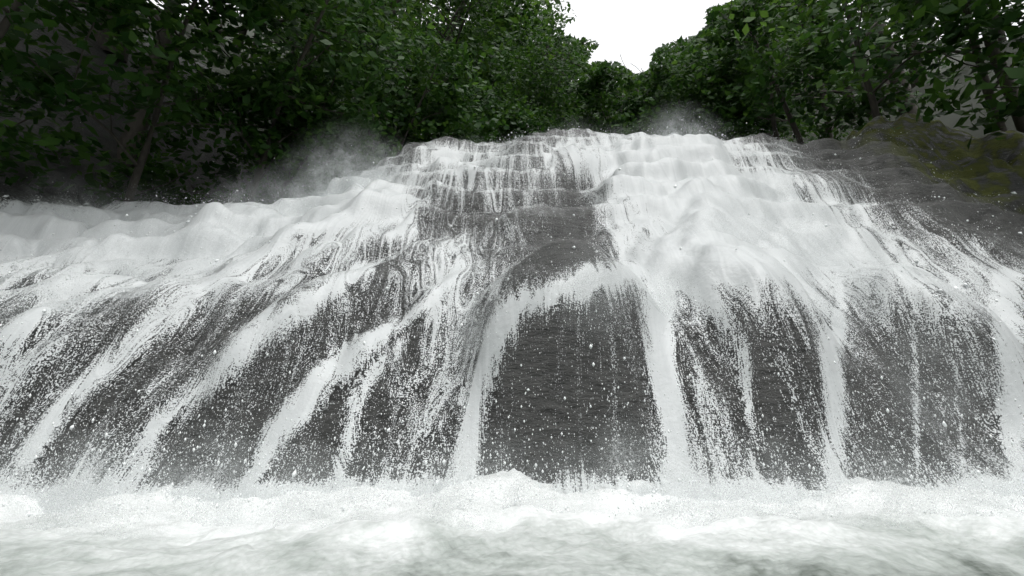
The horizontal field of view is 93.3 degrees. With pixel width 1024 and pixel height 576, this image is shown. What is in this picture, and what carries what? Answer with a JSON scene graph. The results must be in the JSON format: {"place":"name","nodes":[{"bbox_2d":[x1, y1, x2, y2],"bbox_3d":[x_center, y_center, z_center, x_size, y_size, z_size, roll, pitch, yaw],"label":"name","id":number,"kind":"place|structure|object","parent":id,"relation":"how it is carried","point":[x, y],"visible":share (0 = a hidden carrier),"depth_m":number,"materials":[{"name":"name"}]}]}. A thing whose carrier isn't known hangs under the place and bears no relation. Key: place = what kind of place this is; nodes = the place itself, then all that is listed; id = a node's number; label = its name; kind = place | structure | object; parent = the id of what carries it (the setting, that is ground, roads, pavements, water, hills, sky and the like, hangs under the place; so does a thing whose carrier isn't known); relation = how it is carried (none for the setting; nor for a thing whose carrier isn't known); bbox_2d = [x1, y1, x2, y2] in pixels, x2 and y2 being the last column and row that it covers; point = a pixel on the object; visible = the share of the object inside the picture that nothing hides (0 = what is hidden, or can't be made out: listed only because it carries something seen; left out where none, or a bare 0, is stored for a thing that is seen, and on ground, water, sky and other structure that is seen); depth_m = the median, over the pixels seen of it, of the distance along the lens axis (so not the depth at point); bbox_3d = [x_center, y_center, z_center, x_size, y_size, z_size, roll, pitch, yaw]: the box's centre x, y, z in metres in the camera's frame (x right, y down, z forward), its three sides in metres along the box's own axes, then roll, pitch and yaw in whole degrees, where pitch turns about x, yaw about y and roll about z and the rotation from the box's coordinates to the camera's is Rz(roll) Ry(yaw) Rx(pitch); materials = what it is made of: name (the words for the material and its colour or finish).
{"place":"outdoors","nodes":[
{"label":"outdoors","id":0,"kind":"place"},
{"bbox_2d":[0,0,1023,496],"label":"ground rock","id":1,"kind":"object","parent":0,"point":[988,168],"visible":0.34,"depth_m":2.86,"materials":[{"name":"grey stone"}]},
{"bbox_2d":[0,0,241,192],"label":"tree","id":2,"kind":"object","parent":1,"relation":"on","point":[12,40],"visible":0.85,"depth_m":6.39,"materials":[{"name":"green plant"}]},
{"bbox_2d":[0,0,348,207],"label":"tree","id":3,"kind":"object","parent":1,"relation":"on","point":[57,73],"visible":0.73,"depth_m":7.66,"materials":[{"name":"green plant"}]},
{"bbox_2d":[105,0,404,208],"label":"tree","id":4,"kind":"object","parent":1,"relation":"on","point":[271,63],"visible":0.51,"depth_m":9.27,"materials":[{"name":"green plant"}]},
{"bbox_2d":[66,0,445,201],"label":"tree","id":5,"kind":"object","parent":1,"relation":"on","point":[392,17],"visible":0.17,"depth_m":12.44,"materials":[{"name":"green plant"}]},
{"bbox_2d":[92,0,438,203],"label":"tree","id":6,"kind":"object","parent":1,"relation":"on","point":[263,160],"visible":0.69,"depth_m":8.76,"materials":[{"name":"green plant"}]},
{"bbox_2d":[0,128,1023,512],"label":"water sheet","id":7,"kind":"object","parent":1,"relation":"on","point":[654,170],"visible":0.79,"depth_m":3.31,"materials":[{"name":"white liquid"}]},
{"bbox_2d":[0,29,1023,521],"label":"spray droplets","id":8,"kind":"object","parent":1,"relation":"on","point":[294,473],"visible":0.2,"depth_m":2.30,"materials":[{"name":"white liquid"}]},
{"bbox_2d":[42,124,1014,525],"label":"water mist","id":9,"kind":"structure","parent":1,"relation":"on","point":[318,192],"depth_m":2.10,"materials":[{"name":"white liquid"}]},
{"bbox_2d":[646,3,789,140],"bbox_3d":[6.327,-5.442,15.110,4.112,6.239,3.853,0,-12,0],"label":"tree","id":10,"kind":"object","parent":1,"relation":"on","point":[702,105],"visible":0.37,"depth_m":14.71,"materials":[{"name":"green plant"}]},
{"bbox_2d":[675,0,806,140],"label":"tree","id":11,"kind":"object","parent":1,"relation":"on","point":[725,54],"visible":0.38,"depth_m":13.69,"materials":[{"name":"green plant"}]},
{"bbox_2d":[729,0,1019,131],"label":"tree","id":12,"kind":"object","parent":1,"relation":"on","point":[857,33],"visible":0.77,"depth_m":7.65,"materials":[{"name":"green plant"}]},
{"bbox_2d":[773,0,1023,121],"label":"tree","id":13,"kind":"object","parent":1,"relation":"on","point":[871,98],"visible":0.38,"depth_m":9.98,"materials":[{"name":"green plant"}]},
{"bbox_2d":[837,0,1023,149],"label":"tree","id":14,"kind":"object","parent":1,"relation":"on","point":[953,32],"visible":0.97,"depth_m":6.56,"materials":[{"name":"green plant"}]},
{"bbox_2d":[0,468,1023,575],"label":"pool water","id":15,"kind":"structure","parent":0,"point":[735,538],"depth_m":1.86,"materials":[{"name":"liquid"}]},
{"bbox_2d":[16,8,1023,188],"bbox_3d":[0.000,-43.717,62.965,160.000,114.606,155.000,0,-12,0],"label":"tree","id":16,"kind":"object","parent":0,"point":[950,120],"depth_m":19.91,"materials":[{"name":"green plant"}]},
{"bbox_2d":[92,3,135,62],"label":"tall tree","id":17,"kind":"object","parent":16,"relation":"on","point":[101,39],"visible":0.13,"depth_m":10.24,"materials":[{"name":"green plant"}]},
{"bbox_2d":[235,5,255,51],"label":"tall tree","id":18,"kind":"object","parent":16,"relation":"on","point":[244,33],"visible":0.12,"depth_m":33.57,"materials":[{"name":"green plant"}]},
{"bbox_2d":[250,0,315,57],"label":"tall tree","id":19,"kind":"object","parent":16,"relation":"on","point":[303,11],"visible":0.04,"depth_m":40.05,"materials":[{"name":"green plant"}]},
{"bbox_2d":[117,0,467,166],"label":"tree","id":20,"kind":"object","parent":16,"relation":"on","point":[135,128],"visible":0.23,"depth_m":10.00,"materials":[{"name":"green plant"}]},
{"bbox_2d":[237,2,356,65],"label":"tall tree","id":21,"kind":"object","parent":16,"relation":"on","point":[290,39],"visible":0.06,"depth_m":44.30,"materials":[{"name":"green plant"}]},
{"bbox_2d":[251,27,492,201],"bbox_3d":[-4.227,-3.322,13.089,6.689,6.546,6.261,-5,-13,21],"label":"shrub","id":22,"kind":"object","parent":16,"relation":"on","point":[404,124],"visible":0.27,"depth_m":12.46,"materials":[{"name":"green plant"}]},
{"bbox_2d":[232,0,539,203],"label":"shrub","id":23,"kind":"object","parent":16,"relation":"on","point":[456,114],"visible":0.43,"depth_m":12.65,"materials":[{"name":"green plant"}]},
{"bbox_2d":[282,0,539,172],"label":"tree","id":24,"kind":"object","parent":16,"relation":"on","point":[394,9],"visible":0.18,"depth_m":15.72,"materials":[{"name":"green plant"}]},
{"bbox_2d":[373,16,449,63],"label":"tall tree","id":25,"kind":"object","parent":16,"relation":"on","point":[418,36],"visible":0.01,"depth_m":38.52,"materials":[{"name":"green plant"}]},
{"bbox_2d":[357,0,468,134],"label":"tree","id":26,"kind":"object","parent":16,"relation":"on","point":[420,16],"visible":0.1,"depth_m":25.97,"materials":[{"name":"green plant"}]},
{"bbox_2d":[338,0,507,143],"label":"tall tree","id":27,"kind":"object","parent":16,"relation":"on","point":[390,6],"visible":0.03,"depth_m":34.91,"materials":[{"name":"green plant"}]},
{"bbox_2d":[372,31,501,154],"bbox_3d":[-2.882,-5.016,16.400,3.965,6.278,5.205,10,-16,-39],"label":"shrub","id":28,"kind":"object","parent":16,"relation":"on","point":[413,92],"visible":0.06,"depth_m":15.96,"materials":[{"name":"green plant"}]},
{"bbox_2d":[349,0,534,140],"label":"tree","id":29,"kind":"object","parent":16,"relation":"on","point":[446,38],"visible":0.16,"depth_m":22.90,"materials":[{"name":"green plant"}]},
{"bbox_2d":[379,0,519,144],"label":"tree","id":30,"kind":"object","parent":16,"relation":"on","point":[464,27],"visible":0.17,"depth_m":20.05,"materials":[{"name":"green plant"}]},
{"bbox_2d":[356,0,547,147],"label":"tree","id":31,"kind":"object","parent":16,"relation":"on","point":[452,19],"visible":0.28,"depth_m":19.46,"materials":[{"name":"green plant"}]},
{"bbox_2d":[395,15,520,143],"bbox_3d":[-2.358,-6.320,19.116,5.442,7.349,5.091,0,-12,0],"label":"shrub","id":32,"kind":"object","parent":16,"relation":"on","point":[478,51],"visible":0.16,"depth_m":18.17,"materials":[{"name":"green plant"}]},
{"bbox_2d":[404,0,558,92],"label":"tall tree","id":33,"kind":"object","parent":16,"relation":"on","point":[489,11],"visible":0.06,"depth_m":41.10,"materials":[{"name":"green plant"}]},
{"bbox_2d":[426,2,556,140],"bbox_3d":[-2.788,-12.501,36.623,12.223,16.519,8.886,0,-12,0],"label":"tall tree","id":34,"kind":"object","parent":16,"relation":"on","point":[457,30],"visible":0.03,"depth_m":35.53,"materials":[{"name":"green plant"}]},
{"bbox_2d":[428,0,564,119],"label":"tall tree","id":35,"kind":"object","parent":16,"relation":"on","point":[506,26],"visible":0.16,"depth_m":32.30,"materials":[{"name":"green plant"}]},
{"bbox_2d":[468,87,541,146],"bbox_3d":[-1.052,-4.901,18.723,5.003,5.978,5.052,0,-12,0],"label":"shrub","id":36,"kind":"object","parent":16,"relation":"on","point":[497,109],"visible":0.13,"depth_m":18.28,"materials":[{"name":"green plant"}]},
{"bbox_2d":[477,89,569,144],"bbox_3d":[0.899,-4.592,17.745,4.827,5.158,4.323,7,-14,-29],"label":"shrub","id":37,"kind":"object","parent":16,"relation":"on","point":[525,115],"visible":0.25,"depth_m":17.36,"materials":[{"name":"green plant"}]},
{"bbox_2d":[482,8,573,134],"bbox_3d":[1.622,-12.165,40.298,12.820,21.540,11.878,0,-12,0],"label":"tall tree","id":38,"kind":"object","parent":16,"relation":"on","point":[537,53],"visible":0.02,"depth_m":39.84,"materials":[{"name":"green plant"}]},
{"bbox_2d":[484,0,596,137],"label":"tree","id":39,"kind":"object","parent":16,"relation":"on","point":[527,26],"visible":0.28,"depth_m":22.76,"materials":[{"name":"green plant"}]},
{"bbox_2d":[514,0,570,48],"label":"tall tree","id":40,"kind":"object","parent":16,"relation":"on","point":[553,13],"visible":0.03,"depth_m":69.29,"materials":[{"name":"green plant"}]},
{"bbox_2d":[482,2,613,132],"bbox_3d":[1.513,-8.028,22.793,7.490,12.542,7.434,6,-13,-26],"label":"tree","id":41,"kind":"object","parent":16,"relation":"on","point":[567,54],"visible":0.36,"depth_m":22.20,"materials":[{"name":"green plant"}]},
{"bbox_2d":[537,50,588,129],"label":"tall tree","id":42,"kind":"object","parent":16,"relation":"on","point":[566,85],"visible":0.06,"depth_m":60.58,"materials":[{"name":"green plant"}]},
{"bbox_2d":[542,35,598,115],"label":"tall tree","id":43,"kind":"object","parent":16,"relation":"on","point":[582,43],"visible":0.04,"depth_m":72.66,"materials":[{"name":"green plant"}]},
{"bbox_2d":[556,91,588,126],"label":"tall tree","id":44,"kind":"object","parent":16,"relation":"on","point":[573,110],"visible":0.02,"depth_m":57.87,"materials":[{"name":"green plant"}]},
{"bbox_2d":[503,0,672,133],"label":"tree","id":45,"kind":"object","parent":16,"relation":"on","point":[574,63],"visible":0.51,"depth_m":19.49,"materials":[{"name":"green plant"}]},
{"bbox_2d":[552,60,645,129],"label":"tall tree","id":46,"kind":"object","parent":16,"relation":"on","point":[605,87],"depth_m":45.52,"materials":[{"name":"green plant"}]},
{"bbox_2d":[542,57,658,135],"bbox_3d":[3.875,-5.081,17.866,5.143,6.094,4.115,4,-13,-17],"label":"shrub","id":47,"kind":"object","parent":16,"relation":"on","point":[600,73],"visible":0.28,"depth_m":17.22,"materials":[{"name":"green plant"}]},
{"bbox_2d":[560,61,716,134],"bbox_3d":[8.833,-9.709,37.078,11.981,18.049,11.294,6,-13,-27],"label":"tall tree","id":48,"kind":"object","parent":16,"relation":"on","point":[622,95],"visible":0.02,"depth_m":37.97,"materials":[{"name":"green plant"}]},
{"bbox_2d":[588,45,721,134],"bbox_3d":[6.597,-6.075,21.880,7.417,8.464,7.142,-11,-17,43],"label":"tree","id":49,"kind":"object","parent":16,"relation":"on","point":[632,96],"visible":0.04,"depth_m":21.14,"materials":[{"name":"green plant"}]},
{"bbox_2d":[605,32,711,132],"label":"tall tree","id":50,"kind":"object","parent":16,"relation":"on","point":[649,68],"depth_m":40.33,"materials":[{"name":"green plant"}]},
{"bbox_2d":[607,63,723,135],"bbox_3d":[5.681,-4.864,18.212,4.044,5.810,5.381,5,-13,-23],"label":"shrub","id":51,"kind":"object","parent":16,"relation":"on","point":[649,94],"visible":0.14,"depth_m":17.44,"materials":[{"name":"green plant"}]},
{"bbox_2d":[597,41,808,134],"bbox_3d":[7.655,-6.622,21.133,7.861,9.710,10.292,0,-12,0],"label":"tree","id":52,"kind":"object","parent":16,"relation":"on","point":[622,98],"visible":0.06,"depth_m":21.21,"materials":[{"name":"green plant"}]},
{"bbox_2d":[585,37,836,143],"bbox_3d":[5.932,-5.352,16.070,7.334,6.346,5.804,0,-12,0],"label":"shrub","id":53,"kind":"object","parent":16,"relation":"on","point":[634,125],"visible":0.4,"depth_m":16.02,"materials":[{"name":"green plant"}]},
{"bbox_2d":[594,0,841,141],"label":"tree","id":54,"kind":"object","parent":16,"relation":"on","point":[668,88],"visible":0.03,"depth_m":16.91,"materials":[{"name":"green plant"}]},
{"bbox_2d":[635,15,845,140],"bbox_3d":[11.356,-9.001,23.790,9.519,9.336,6.800,0,-12,0],"label":"tree","id":55,"kind":"object","parent":16,"relation":"on","point":[716,62],"visible":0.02,"depth_m":24.12,"materials":[{"name":"green plant"}]},
{"bbox_2d":[657,0,864,122],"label":"tall tree","id":56,"kind":"object","parent":16,"relation":"on","point":[710,27],"visible":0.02,"depth_m":37.20,"materials":[{"name":"green plant"}]},
{"bbox_2d":[694,3,828,92],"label":"tall tree","id":57,"kind":"object","parent":16,"relation":"on","point":[707,27],"depth_m":52.13,"materials":[{"name":"green plant"}]},
{"bbox_2d":[728,14,821,126],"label":"tall tree","id":58,"kind":"object","parent":16,"relation":"on","point":[813,34],"depth_m":44.42,"materials":[{"name":"green plant"}]},
{"bbox_2d":[670,1,920,117],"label":"tall tree","id":59,"kind":"object","parent":16,"relation":"on","point":[915,107],"visible":0.07,"depth_m":16.24,"materials":[{"name":"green plant"}]},
{"bbox_2d":[718,0,877,125],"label":"tall tree","id":60,"kind":"object","parent":16,"relation":"on","point":[798,26],"visible":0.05,"depth_m":35.82,"materials":[{"name":"green plant"}]},
{"bbox_2d":[687,0,916,144],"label":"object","id":61,"kind":"object","parent":16,"relation":"on","point":[818,58],"visible":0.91,"depth_m":11.15,"materials":[{"name":"green plant"}]},
{"bbox_2d":[678,0,930,142],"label":"tree","id":62,"kind":"object","parent":16,"relation":"on","point":[805,90],"visible":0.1,"depth_m":15.88,"materials":[{"name":"green plant"}]},
{"bbox_2d":[680,0,951,133],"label":"tree","id":63,"kind":"object","parent":16,"relation":"on","point":[791,94],"visible":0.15,"depth_m":13.25,"materials":[{"name":"green plant"}]},
{"bbox_2d":[791,9,855,129],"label":"tall tree","id":64,"kind":"object","parent":16,"relation":"on","point":[824,83],"visible":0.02,"depth_m":46.60,"materials":[{"name":"green plant"}]},
{"bbox_2d":[788,8,890,100],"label":"tall tree","id":65,"kind":"object","parent":16,"relation":"on","point":[886,82],"visible":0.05,"depth_m":24.30,"materials":[{"name":"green plant"}]},
{"bbox_2d":[861,27,914,88],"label":"tall tree","id":66,"kind":"object","parent":16,"relation":"on","point":[912,85],"visible":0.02,"depth_m":34.45,"materials":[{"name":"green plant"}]},
{"bbox_2d":[773,4,1023,132],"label":"tree","id":67,"kind":"object","parent":16,"relation":"on","point":[1018,123],"visible":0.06,"depth_m":9.38,"materials":[{"name":"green plant"}]},
{"bbox_2d":[904,10,927,85],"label":"tall tree","id":68,"kind":"object","parent":16,"relation":"on","point":[916,80],"visible":0.04,"depth_m":28.68,"materials":[{"name":"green plant"}]},
{"bbox_2d":[989,7,1006,42],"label":"tall tree","id":69,"kind":"object","parent":16,"relation":"on","point":[1000,31],"visible":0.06,"depth_m":29.68,"materials":[{"name":"green plant"}]},
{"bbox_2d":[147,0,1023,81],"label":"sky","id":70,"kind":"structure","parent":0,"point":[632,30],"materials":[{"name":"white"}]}
]}

